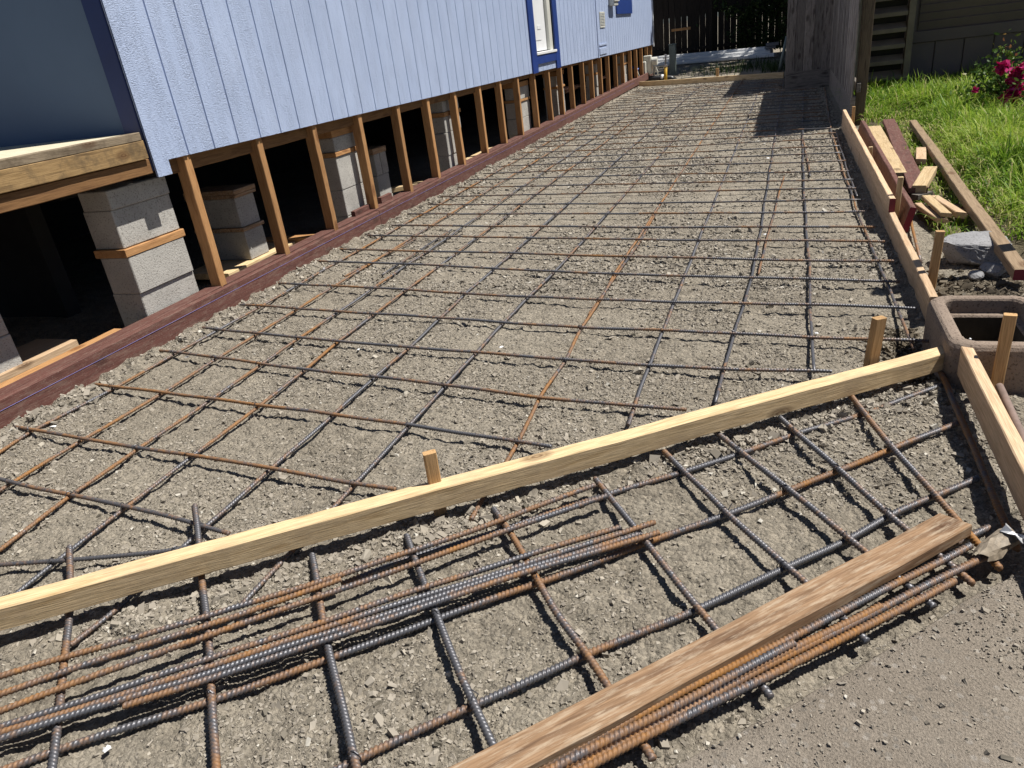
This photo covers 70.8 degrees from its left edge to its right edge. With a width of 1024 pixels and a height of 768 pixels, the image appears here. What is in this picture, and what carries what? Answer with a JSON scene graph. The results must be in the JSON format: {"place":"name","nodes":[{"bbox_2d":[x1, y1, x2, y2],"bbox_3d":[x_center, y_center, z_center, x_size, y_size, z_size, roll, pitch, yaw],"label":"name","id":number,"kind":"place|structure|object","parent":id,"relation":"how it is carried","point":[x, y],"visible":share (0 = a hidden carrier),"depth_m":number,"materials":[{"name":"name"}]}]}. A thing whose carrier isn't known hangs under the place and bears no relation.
{"place":"outdoors","nodes":[
{"label":"outdoors","id":0,"kind":"place"},
{"bbox_2d":[0,17,1023,767],"bbox_3d":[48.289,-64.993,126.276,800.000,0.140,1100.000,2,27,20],"label":"ground","id":1,"kind":"structure","parent":0,"point":[298,205],"depth_m":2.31,"materials":[{"name":"gravel"}]},
{"bbox_2d":[0,339,78,382],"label":"floor plank","id":2,"kind":"object","parent":1,"relation":"on","point":[34,353],"visible":0.66,"depth_m":3.50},
{"bbox_2d":[0,315,22,373],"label":"concrete pier","id":3,"kind":"structure","parent":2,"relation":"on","point":[10,358],"depth_m":3.30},
{"bbox_2d":[47,544,73,767],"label":"rebar","id":4,"kind":"object","parent":1,"relation":"on","point":[54,748],"visible":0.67,"depth_m":1.61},
{"bbox_2d":[0,329,120,387],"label":"floor plank","id":5,"kind":"object","parent":1,"relation":"on","point":[46,363],"visible":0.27,"depth_m":3.35,"materials":[{"name":"brown wood"}]},
{"bbox_2d":[0,132,152,213],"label":"wooden landing","id":6,"kind":"object","parent":1,"relation":"on","point":[34,174],"visible":1,"depth_m":3.21,"materials":[{"name":"brown wood"}]},
{"bbox_2d":[0,545,190,569],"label":"rebar","id":7,"kind":"object","parent":1,"relation":"on","point":[79,559],"visible":0.84,"depth_m":1.99,"materials":[{"name":"metal"}]},
{"bbox_2d":[0,476,230,535],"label":"rebar","id":8,"kind":"object","parent":1,"relation":"on","point":[129,507],"visible":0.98,"depth_m":2.23,"materials":[{"name":"metal"}]},
{"bbox_2d":[78,176,198,326],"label":"concrete pier","id":9,"kind":"structure","parent":1,"relation":"on","point":[137,235],"depth_m":3.72,"materials":[{"name":"grey concrete"}]},
{"bbox_2d":[0,211,380,428],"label":"form board","id":10,"kind":"object","parent":1,"relation":"on","point":[93,372],"visible":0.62,"depth_m":3.64,"materials":[{"name":"wood"}]},
{"bbox_2d":[13,425,396,490],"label":"rebar","id":11,"kind":"object","parent":1,"relation":"on","point":[294,472],"visible":1,"depth_m":2.42,"materials":[{"name":"metal"}]},
{"bbox_2d":[193,242,294,279],"bbox_3d":[-1.844,-0.849,4.929,0.362,0.040,0.730,2,27,20],"label":"floor plank","id":12,"kind":"object","parent":1,"relation":"on","point":[230,267],"visible":0.27,"depth_m":4.75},
{"bbox_2d":[183,183,268,259],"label":"concrete pier","id":13,"kind":"structure","parent":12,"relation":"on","point":[236,223],"depth_m":4.77,"materials":[{"name":"concrete"}]},
{"bbox_2d":[0,126,574,453],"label":"rebar","id":14,"kind":"object","parent":1,"relation":"on","point":[14,442],"visible":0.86,"depth_m":3.67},
{"bbox_2d":[0,124,595,491],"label":"rebar","id":15,"kind":"object","parent":1,"relation":"on","point":[48,460],"visible":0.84,"depth_m":3.29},
{"bbox_2d":[0,524,620,728],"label":"rebar","id":16,"kind":"object","parent":1,"relation":"on","point":[275,637],"visible":1,"depth_m":1.61,"materials":[{"name":"metal"}]},
{"bbox_2d":[0,519,655,734],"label":"rebar","id":17,"kind":"object","parent":16,"relation":"on","point":[343,621],"visible":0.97,"depth_m":1.61,"materials":[{"name":"metal"}]},
{"bbox_2d":[94,383,551,448],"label":"rebar","id":18,"kind":"object","parent":1,"relation":"on","point":[492,437],"visible":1,"depth_m":2.61,"materials":[{"name":"metal"}]},
{"bbox_2d":[0,100,648,551],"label":"rebar","id":19,"kind":"object","parent":1,"relation":"on","point":[66,498],"visible":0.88,"depth_m":2.92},
{"bbox_2d":[0,45,651,396],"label":"skirting frame","id":20,"kind":"object","parent":1,"relation":"on","point":[198,213],"visible":0.69,"depth_m":5.41,"materials":[{"name":"brown wood"}]},
{"bbox_2d":[0,0,653,317],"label":"mobile home","id":21,"kind":"object","parent":1,"relation":"on","point":[212,88],"visible":0.87,"depth_m":4.35,"materials":[{"name":"blue paint"}]},
{"bbox_2d":[532,0,546,50],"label":"door","id":22,"kind":"structure","parent":21,"relation":"in","point":[538,11],"depth_m":9.31,"materials":[{"name":"white paint"}]},
{"bbox_2d":[13,99,662,592],"bbox_3d":[0.562,-2.074,6.925,0.075,0.017,12.200,2,27,20],"label":"rebar","id":23,"kind":"object","parent":1,"relation":"on","point":[115,515],"visible":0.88,"depth_m":2.69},
{"bbox_2d":[318,126,366,222],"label":"concrete pier","id":24,"kind":"structure","parent":1,"relation":"on","point":[342,166],"depth_m":5.41,"materials":[{"name":"grey concrete"}]},
{"bbox_2d":[367,145,392,201],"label":"concrete pier","id":25,"kind":"structure","parent":1,"relation":"on","point":[379,166],"depth_m":6.31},
{"bbox_2d":[70,84,701,646],"bbox_3d":[1.306,-2.569,7.761,0.040,0.022,14.486,2,27,20],"label":"rebar","id":26,"kind":"object","parent":1,"relation":"on","point":[210,522],"visible":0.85,"depth_m":2.53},
{"bbox_2d":[159,349,686,411],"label":"rebar","id":27,"kind":"object","parent":1,"relation":"on","point":[632,405],"visible":1,"depth_m":2.75,"materials":[{"name":"metal"}]},
{"bbox_2d":[422,449,446,516],"bbox_3d":[-0.205,0.330,2.011,0.038,0.323,0.023,-14,26,-13],"label":"wooden stake","id":28,"kind":"object","parent":1,"relation":"on","point":[430,459],"visible":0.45,"depth_m":1.95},
{"bbox_2d":[430,97,460,172],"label":"concrete pier","id":29,"kind":"structure","parent":1,"relation":"on","point":[444,135],"depth_m":7.04,"materials":[{"name":"grey concrete"}]},
{"bbox_2d":[403,533,496,746],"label":"rebar","id":30,"kind":"object","parent":1,"relation":"on","point":[482,723],"visible":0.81,"depth_m":1.48,"materials":[{"name":"metal"}]},
{"bbox_2d":[376,115,565,223],"bbox_3d":[-0.146,-2.518,7.937,0.040,0.143,5.565,2,27,20],"label":"form board","id":31,"kind":"object","parent":1,"relation":"on","point":[421,194],"visible":0.69,"depth_m":7.03,"materials":[{"name":"wood"}]},
{"bbox_2d":[0,346,944,630],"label":"form board","id":32,"kind":"object","parent":1,"relation":"on","point":[92,588],"visible":0.97,"depth_m":1.96,"materials":[{"name":"wood"}]},
{"bbox_2d":[0,421,959,767],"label":"rebar","id":33,"kind":"object","parent":1,"relation":"on","point":[166,715],"visible":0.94,"depth_m":1.64,"materials":[{"name":"metal"}]},
{"bbox_2d":[191,503,220,767],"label":"rebar","id":34,"kind":"object","parent":33,"relation":"on","point":[215,756],"visible":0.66,"depth_m":1.51,"materials":[{"name":"metal"}]},
{"bbox_2d":[593,476,773,700],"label":"rebar","id":35,"kind":"object","parent":33,"relation":"on","point":[766,691],"visible":0.75,"depth_m":1.65,"materials":[{"name":"metal"}]},
{"bbox_2d":[241,82,724,601],"bbox_3d":[1.710,-2.602,7.715,0.045,0.021,14.274,3,27,20],"label":"rebar","id":36,"kind":"object","parent":1,"relation":"on","point":[341,498],"visible":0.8,"depth_m":2.61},
{"bbox_2d":[530,132,835,147],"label":"rebar","id":37,"kind":"object","parent":36,"relation":"on","point":[688,140],"visible":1,"depth_m":7.53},
{"bbox_2d":[202,326,831,372],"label":"rebar","id":38,"kind":"object","parent":1,"relation":"on","point":[722,368],"visible":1,"depth_m":2.87,"materials":[{"name":"metal"}]},
{"bbox_2d":[502,80,531,138],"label":"concrete pier","id":39,"kind":"structure","parent":1,"relation":"on","point":[510,107],"depth_m":9.03,"materials":[{"name":"grey concrete"}]},
{"bbox_2d":[542,69,565,119],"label":"concrete pier","id":40,"kind":"structure","parent":1,"relation":"on","point":[554,89],"depth_m":10.40,"materials":[{"name":"grey concrete"}]},
{"bbox_2d":[490,506,656,761],"bbox_3d":[0.096,0.501,1.613,0.035,0.037,0.846,-15,26,-16],"label":"rebar","id":41,"kind":"object","parent":1,"relation":"on","point":[645,747],"visible":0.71,"depth_m":1.54,"materials":[{"name":"metal"}]},
{"bbox_2d":[0,493,607,714],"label":"rebar","id":42,"kind":"object","parent":41,"relation":"on","point":[175,647],"visible":1,"depth_m":1.68,"materials":[{"name":"metal"}]},
{"bbox_2d":[0,532,639,742],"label":"rebar","id":43,"kind":"object","parent":41,"relation":"on","point":[43,724],"visible":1,"depth_m":1.55,"materials":[{"name":"metal"}]},
{"bbox_2d":[122,529,660,709],"bbox_3d":[-0.218,0.511,1.628,1.234,0.019,0.029,-14,26,-14],"label":"rebar","id":44,"kind":"object","parent":41,"relation":"on","point":[141,700],"visible":1,"depth_m":1.60,"materials":[{"name":"metal"}]},
{"bbox_2d":[239,303,928,345],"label":"rebar","id":45,"kind":"object","parent":1,"relation":"on","point":[736,333],"visible":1,"depth_m":3.06,"materials":[{"name":"metal"}]},
{"bbox_2d":[278,282,916,310],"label":"rebar","id":46,"kind":"object","parent":1,"relation":"on","point":[898,307],"visible":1,"depth_m":3.34,"materials":[{"name":"metal"}]},
{"bbox_2d":[563,73,647,123],"bbox_3d":[1.908,-5.370,13.298,0.042,0.144,7.245,2,27,20],"label":"form board","id":47,"kind":"object","parent":1,"relation":"on","point":[574,114],"visible":0.95,"depth_m":12.30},
{"bbox_2d":[469,80,742,520],"bbox_3d":[2.082,-2.657,7.732,0.068,0.022,13.757,2,27,20],"label":"rebar","id":48,"kind":"object","parent":1,"relation":"on","point":[514,447],"visible":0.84,"depth_m":2.89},
{"bbox_2d":[313,260,899,285],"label":"rebar","id":49,"kind":"object","parent":1,"relation":"on","point":[696,276],"visible":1,"depth_m":3.68,"materials":[{"name":"metal"}]},
{"bbox_2d":[339,248,893,264],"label":"rebar","id":50,"kind":"object","parent":1,"relation":"on","point":[693,257],"visible":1,"depth_m":3.97,"materials":[{"name":"metal"}]},
{"bbox_2d":[367,234,884,243],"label":"rebar","id":51,"kind":"object","parent":1,"relation":"on","point":[733,240],"visible":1,"depth_m":4.25,"materials":[{"name":"metal"}]},
{"bbox_2d":[391,224,874,230],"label":"rebar","id":52,"kind":"object","parent":1,"relation":"on","point":[705,226],"visible":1,"depth_m":4.52,"materials":[{"name":"metal"}]},
{"bbox_2d":[407,210,864,216],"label":"rebar","id":53,"kind":"object","parent":1,"relation":"on","point":[773,212],"visible":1,"depth_m":4.82,"materials":[{"name":"metal"}]},
{"bbox_2d":[341,382,943,585],"bbox_3d":[0.483,0.250,2.056,1.956,0.020,0.034,-15,26,-16],"label":"rebar","id":54,"kind":"object","parent":1,"relation":"on","point":[435,549],"visible":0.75,"depth_m":2.03,"materials":[{"name":"metal"}]},
{"bbox_2d":[427,199,860,207],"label":"rebar","id":55,"kind":"object","parent":1,"relation":"on","point":[658,203],"visible":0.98,"depth_m":5.08,"materials":[{"name":"metal"}]},
{"bbox_2d":[441,186,855,196],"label":"rebar","id":56,"kind":"object","parent":1,"relation":"on","point":[804,188],"visible":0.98,"depth_m":5.41,"materials":[{"name":"metal"}]},
{"bbox_2d":[457,179,852,187],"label":"rebar","id":57,"kind":"object","parent":1,"relation":"on","point":[663,183],"visible":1,"depth_m":5.67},
{"bbox_2d":[333,475,980,767],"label":"rebar","id":58,"kind":"object","parent":1,"relation":"on","point":[531,679],"visible":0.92,"depth_m":1.52,"materials":[{"name":"metal"}]},
{"bbox_2d":[309,552,361,767],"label":"rebar","id":59,"kind":"object","parent":58,"relation":"on","point":[350,741],"visible":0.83,"depth_m":1.46,"materials":[{"name":"metal"}]},
{"bbox_2d":[0,483,595,679],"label":"rebar","id":60,"kind":"object","parent":59,"relation":"on","point":[138,636],"visible":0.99,"depth_m":1.73,"materials":[{"name":"metal"}]},
{"bbox_2d":[0,576,341,697],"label":"rebar","id":61,"kind":"object","parent":60,"relation":"on","point":[134,648],"visible":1,"depth_m":1.64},
{"bbox_2d":[469,170,848,179],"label":"rebar","id":62,"kind":"object","parent":1,"relation":"on","point":[666,174],"visible":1,"depth_m":5.99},
{"bbox_2d":[483,160,845,173],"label":"rebar","id":63,"kind":"object","parent":1,"relation":"on","point":[672,165],"visible":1,"depth_m":6.30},
{"bbox_2d":[498,152,842,166],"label":"rebar","id":64,"kind":"object","parent":1,"relation":"on","point":[677,158],"visible":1,"depth_m":6.59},
{"bbox_2d":[512,145,839,159],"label":"rebar","id":65,"kind":"object","parent":1,"relation":"on","point":[681,152],"visible":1,"depth_m":6.89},
{"bbox_2d":[520,138,836,152],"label":"rebar","id":66,"kind":"object","parent":1,"relation":"on","point":[683,146],"visible":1,"depth_m":7.23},
{"bbox_2d":[626,79,763,426],"bbox_3d":[2.505,-2.747,7.805,0.032,0.017,13.085,2,27,20],"label":"rebar","id":67,"kind":"object","parent":1,"relation":"on","point":[636,400],"visible":0.82,"depth_m":3.16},
{"bbox_2d":[639,72,783,86],"bbox_3d":[3.820,-5.980,14.163,3.171,0.104,0.039,18,35,42],"label":"form board","id":68,"kind":"object","parent":1,"relation":"on","point":[774,75],"visible":0.98,"depth_m":14.03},
{"bbox_2d":[648,0,787,55],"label":"board fence","id":69,"kind":"object","parent":1,"relation":"on","point":[707,17],"visible":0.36,"depth_m":21.38,"materials":[{"name":"brown wood"}]},
{"bbox_2d":[679,55,784,78],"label":"yard weeds","id":70,"kind":"object","parent":1,"relation":"on","point":[771,67],"visible":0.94,"depth_m":16.02,"materials":[{"name":"green plant"}]},
{"bbox_2d":[714,79,783,403],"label":"rebar","id":71,"kind":"object","parent":1,"relation":"on","point":[732,342],"visible":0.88,"depth_m":3.23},
{"bbox_2d":[539,542,973,767],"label":"rebar","id":72,"kind":"object","parent":1,"relation":"on","point":[807,629],"visible":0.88,"depth_m":1.44,"materials":[{"name":"metal"}]},
{"bbox_2d":[449,513,971,767],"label":"wood plank","id":73,"kind":"object","parent":72,"relation":"on","point":[551,738],"visible":0.98,"depth_m":1.40,"materials":[{"name":"wood"}]},
{"bbox_2d":[662,449,869,644],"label":"rebar","id":74,"kind":"object","parent":1,"relation":"on","point":[765,547],"visible":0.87,"depth_m":1.77,"materials":[{"name":"metal"}]},
{"bbox_2d":[578,577,957,767],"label":"rebar","id":75,"kind":"object","parent":1,"relation":"on","point":[719,699],"visible":1,"depth_m":1.35,"materials":[{"name":"metal"}]},
{"bbox_2d":[571,554,987,767],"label":"rebar","id":76,"kind":"object","parent":75,"relation":"on","point":[931,582],"visible":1,"depth_m":1.42,"materials":[{"name":"metal"}]},
{"bbox_2d":[566,602,883,767],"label":"rebar","id":77,"kind":"object","parent":76,"relation":"on","point":[803,642],"visible":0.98,"depth_m":1.40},
{"bbox_2d":[545,639,796,767],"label":"rebar","id":78,"kind":"object","parent":77,"relation":"on","point":[647,720],"visible":1,"depth_m":1.29,"materials":[{"name":"metal"}]},
{"bbox_2d":[802,90,815,373],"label":"rebar","id":79,"kind":"object","parent":1,"relation":"on","point":[810,320],"visible":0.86,"depth_m":3.40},
{"bbox_2d":[785,0,833,89],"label":"board fence","id":80,"kind":"object","parent":1,"relation":"on","point":[808,39],"visible":0.93,"depth_m":10.82,"materials":[{"name":"grey wood"}]},
{"bbox_2d":[714,431,936,608],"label":"rebar","id":81,"kind":"object","parent":1,"relation":"on","point":[851,540],"visible":0.82,"depth_m":1.82,"materials":[{"name":"metal"}]},
{"bbox_2d":[829,0,860,118],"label":"board fence","id":82,"kind":"object","parent":1,"relation":"on","point":[844,36],"visible":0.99,"depth_m":8.17,"materials":[{"name":"grey wood"}]},
{"bbox_2d":[673,570,1023,767],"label":"concrete walk","id":83,"kind":"structure","parent":1,"relation":"on","point":[866,735],"depth_m":1.28,"materials":[{"name":"concrete"}]},
{"bbox_2d":[995,383,1023,441],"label":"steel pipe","id":84,"kind":"object","parent":83,"relation":"on","point":[1006,401],"visible":0.88,"depth_m":2.07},
{"bbox_2d":[841,118,859,165],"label":"form board","id":85,"kind":"object","parent":1,"relation":"on","point":[852,145],"visible":0.52,"depth_m":6.21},
{"bbox_2d":[842,109,895,211],"bbox_3d":[2.680,-1.830,5.532,0.034,0.078,3.950,2,27,20],"label":"form board","id":86,"kind":"object","parent":85,"relation":"on","point":[888,198],"visible":1,"depth_m":4.71,"materials":[{"name":"beige wood"}]},
{"bbox_2d":[824,87,914,349],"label":"rebar","id":87,"kind":"object","parent":1,"relation":"on","point":[891,293],"visible":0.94,"depth_m":3.54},
{"bbox_2d":[863,315,886,366],"bbox_3d":[1.186,-0.051,2.385,0.043,0.361,0.027,-11,28,-15],"label":"wooden stake","id":88,"kind":"object","parent":1,"relation":"on","point":[875,340],"visible":0.47,"depth_m":2.33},
{"bbox_2d":[778,415,975,586],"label":"rebar","id":89,"kind":"object","parent":1,"relation":"on","point":[897,521],"visible":0.84,"depth_m":1.86,"materials":[{"name":"metal"}]},
{"bbox_2d":[858,120,916,232],"bbox_3d":[2.591,-1.562,5.088,0.037,0.138,3.022,14,31,14],"label":"scrap board","id":90,"kind":"object","parent":1,"relation":"on","point":[908,209],"visible":0.52,"depth_m":4.57,"materials":[{"name":"red paint"}]},
{"bbox_2d":[858,154,937,319],"bbox_3d":[2.143,-0.988,4.138,0.035,0.125,3.215,2,27,20],"label":"form board","id":91,"kind":"object","parent":1,"relation":"on","point":[920,283],"visible":0.62,"depth_m":3.40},
{"bbox_2d":[848,395,1002,571],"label":"rebar","id":92,"kind":"object","parent":1,"relation":"on","point":[997,565],"visible":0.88,"depth_m":1.89,"materials":[{"name":"metal"}]},
{"bbox_2d":[972,523,1023,561],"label":"crumpled scrap","id":93,"kind":"object","parent":92,"relation":"on","point":[1000,543],"visible":1,"depth_m":1.56,"materials":[{"name":"beige paper"}]},
{"bbox_2d":[928,230,944,289],"bbox_3d":[1.770,-0.460,3.028,0.034,0.369,0.032,4,26,19],"label":"wooden stake","id":94,"kind":"object","parent":1,"relation":"on","point":[939,236],"visible":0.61,"depth_m":2.98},
{"bbox_2d":[857,261,1023,384],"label":"soil clods","id":95,"kind":"object","parent":1,"relation":"on","point":[951,280],"visible":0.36,"depth_m":2.90,"materials":[{"name":"soil"}]},
{"bbox_2d":[901,0,1023,81],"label":"neighbour house","id":96,"kind":"structure","parent":1,"relation":"on","point":[953,35],"depth_m":8.33,"materials":[{"name":"beige paint"}]},
{"bbox_2d":[922,295,1023,394],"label":"meter box","id":97,"kind":"object","parent":1,"relation":"on","point":[954,324],"visible":0.66,"depth_m":2.51,"materials":[{"name":"concrete"}]},
{"bbox_2d":[942,231,1011,265],"bbox_3d":[2.130,-0.608,3.340,0.275,0.161,0.238,2,27,20],"label":"concrete chunk","id":98,"kind":"object","parent":1,"relation":"on","point":[975,248],"visible":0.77,"depth_m":3.28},
{"bbox_2d":[938,370,1021,551],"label":"rebar","id":99,"kind":"object","parent":1,"relation":"on","point":[993,496],"visible":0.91,"depth_m":1.92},
{"bbox_2d":[957,346,1023,519],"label":"form board","id":100,"kind":"object","parent":1,"relation":"on","point":[1003,437],"visible":1,"depth_m":1.91,"materials":[{"name":"wood"}]},
{"bbox_2d":[991,313,1017,397],"bbox_3d":[1.506,-0.033,2.225,0.036,0.389,0.025,8,29,30],"label":"wooden stake","id":101,"kind":"object","parent":1,"relation":"on","point":[1007,330],"visible":0.57,"depth_m":2.18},
{"bbox_2d":[652,49,776,66],"bbox_3d":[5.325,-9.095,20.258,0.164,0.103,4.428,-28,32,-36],"label":"white trim","id":102,"kind":"structure","parent":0,"point":[739,57],"depth_m":19.74,"materials":[{"name":"paint"}]},
{"bbox_2d":[823,53,1023,258],"bbox_3d":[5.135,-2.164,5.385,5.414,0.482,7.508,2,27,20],"label":"lawn grass","id":103,"kind":"structure","parent":0,"point":[984,141],"depth_m":5.43,"materials":[{"name":"plant"}]},
{"bbox_2d":[854,0,875,124],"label":"fence post","id":104,"kind":"object","parent":103,"relation":"on","point":[868,10],"visible":0.76,"depth_m":7.11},
{"bbox_2d":[855,0,916,85],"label":"slatted screen","id":105,"kind":"object","parent":103,"relation":"on","point":[889,43],"visible":0.54,"depth_m":8.30,"materials":[{"name":"wood"}]},
{"bbox_2d":[868,126,906,176],"bbox_3d":[2.870,-1.827,5.566,0.118,0.034,2.145,3,27,21],"label":"scrap board","id":106,"kind":"object","parent":103,"relation":"on","point":[884,143],"visible":0.59,"depth_m":5.39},
{"bbox_2d":[882,119,927,192],"bbox_3d":[2.964,-1.804,5.500,0.104,0.034,2.996,4,27,23],"label":"scrap board","id":107,"kind":"object","parent":103,"relation":"on","point":[899,144],"visible":0.85,"depth_m":5.23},
{"bbox_2d":[912,166,936,192],"bbox_3d":[2.566,-1.273,4.476,0.077,0.047,0.576,10,30,32],"label":"wood block","id":108,"kind":"object","parent":107,"relation":"on","point":[924,179],"depth_m":4.40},
{"bbox_2d":[909,120,1023,279],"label":"scrap board","id":109,"kind":"object","parent":103,"relation":"on","point":[1008,256],"visible":0.98,"depth_m":3.71,"materials":[{"name":"brown wood"}]},
{"bbox_2d":[950,28,1023,110],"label":"rose bush","id":110,"kind":"object","parent":103,"relation":"on","point":[1007,86],"visible":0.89,"depth_m":6.50,"materials":[{"name":"green plant"}]},
{"bbox_3d":[5.982,-7.879,15.481,0.093,1.875,11.068,2,27,20],"label":"board fence","id":111,"kind":"object","parent":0,"visible":0},
{"bbox_2d":[696,0,787,51],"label":"ivy","id":112,"kind":"object","parent":111,"relation":"attached to","point":[768,10],"visible":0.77,"depth_m":20.61,"materials":[{"name":"green plant"}]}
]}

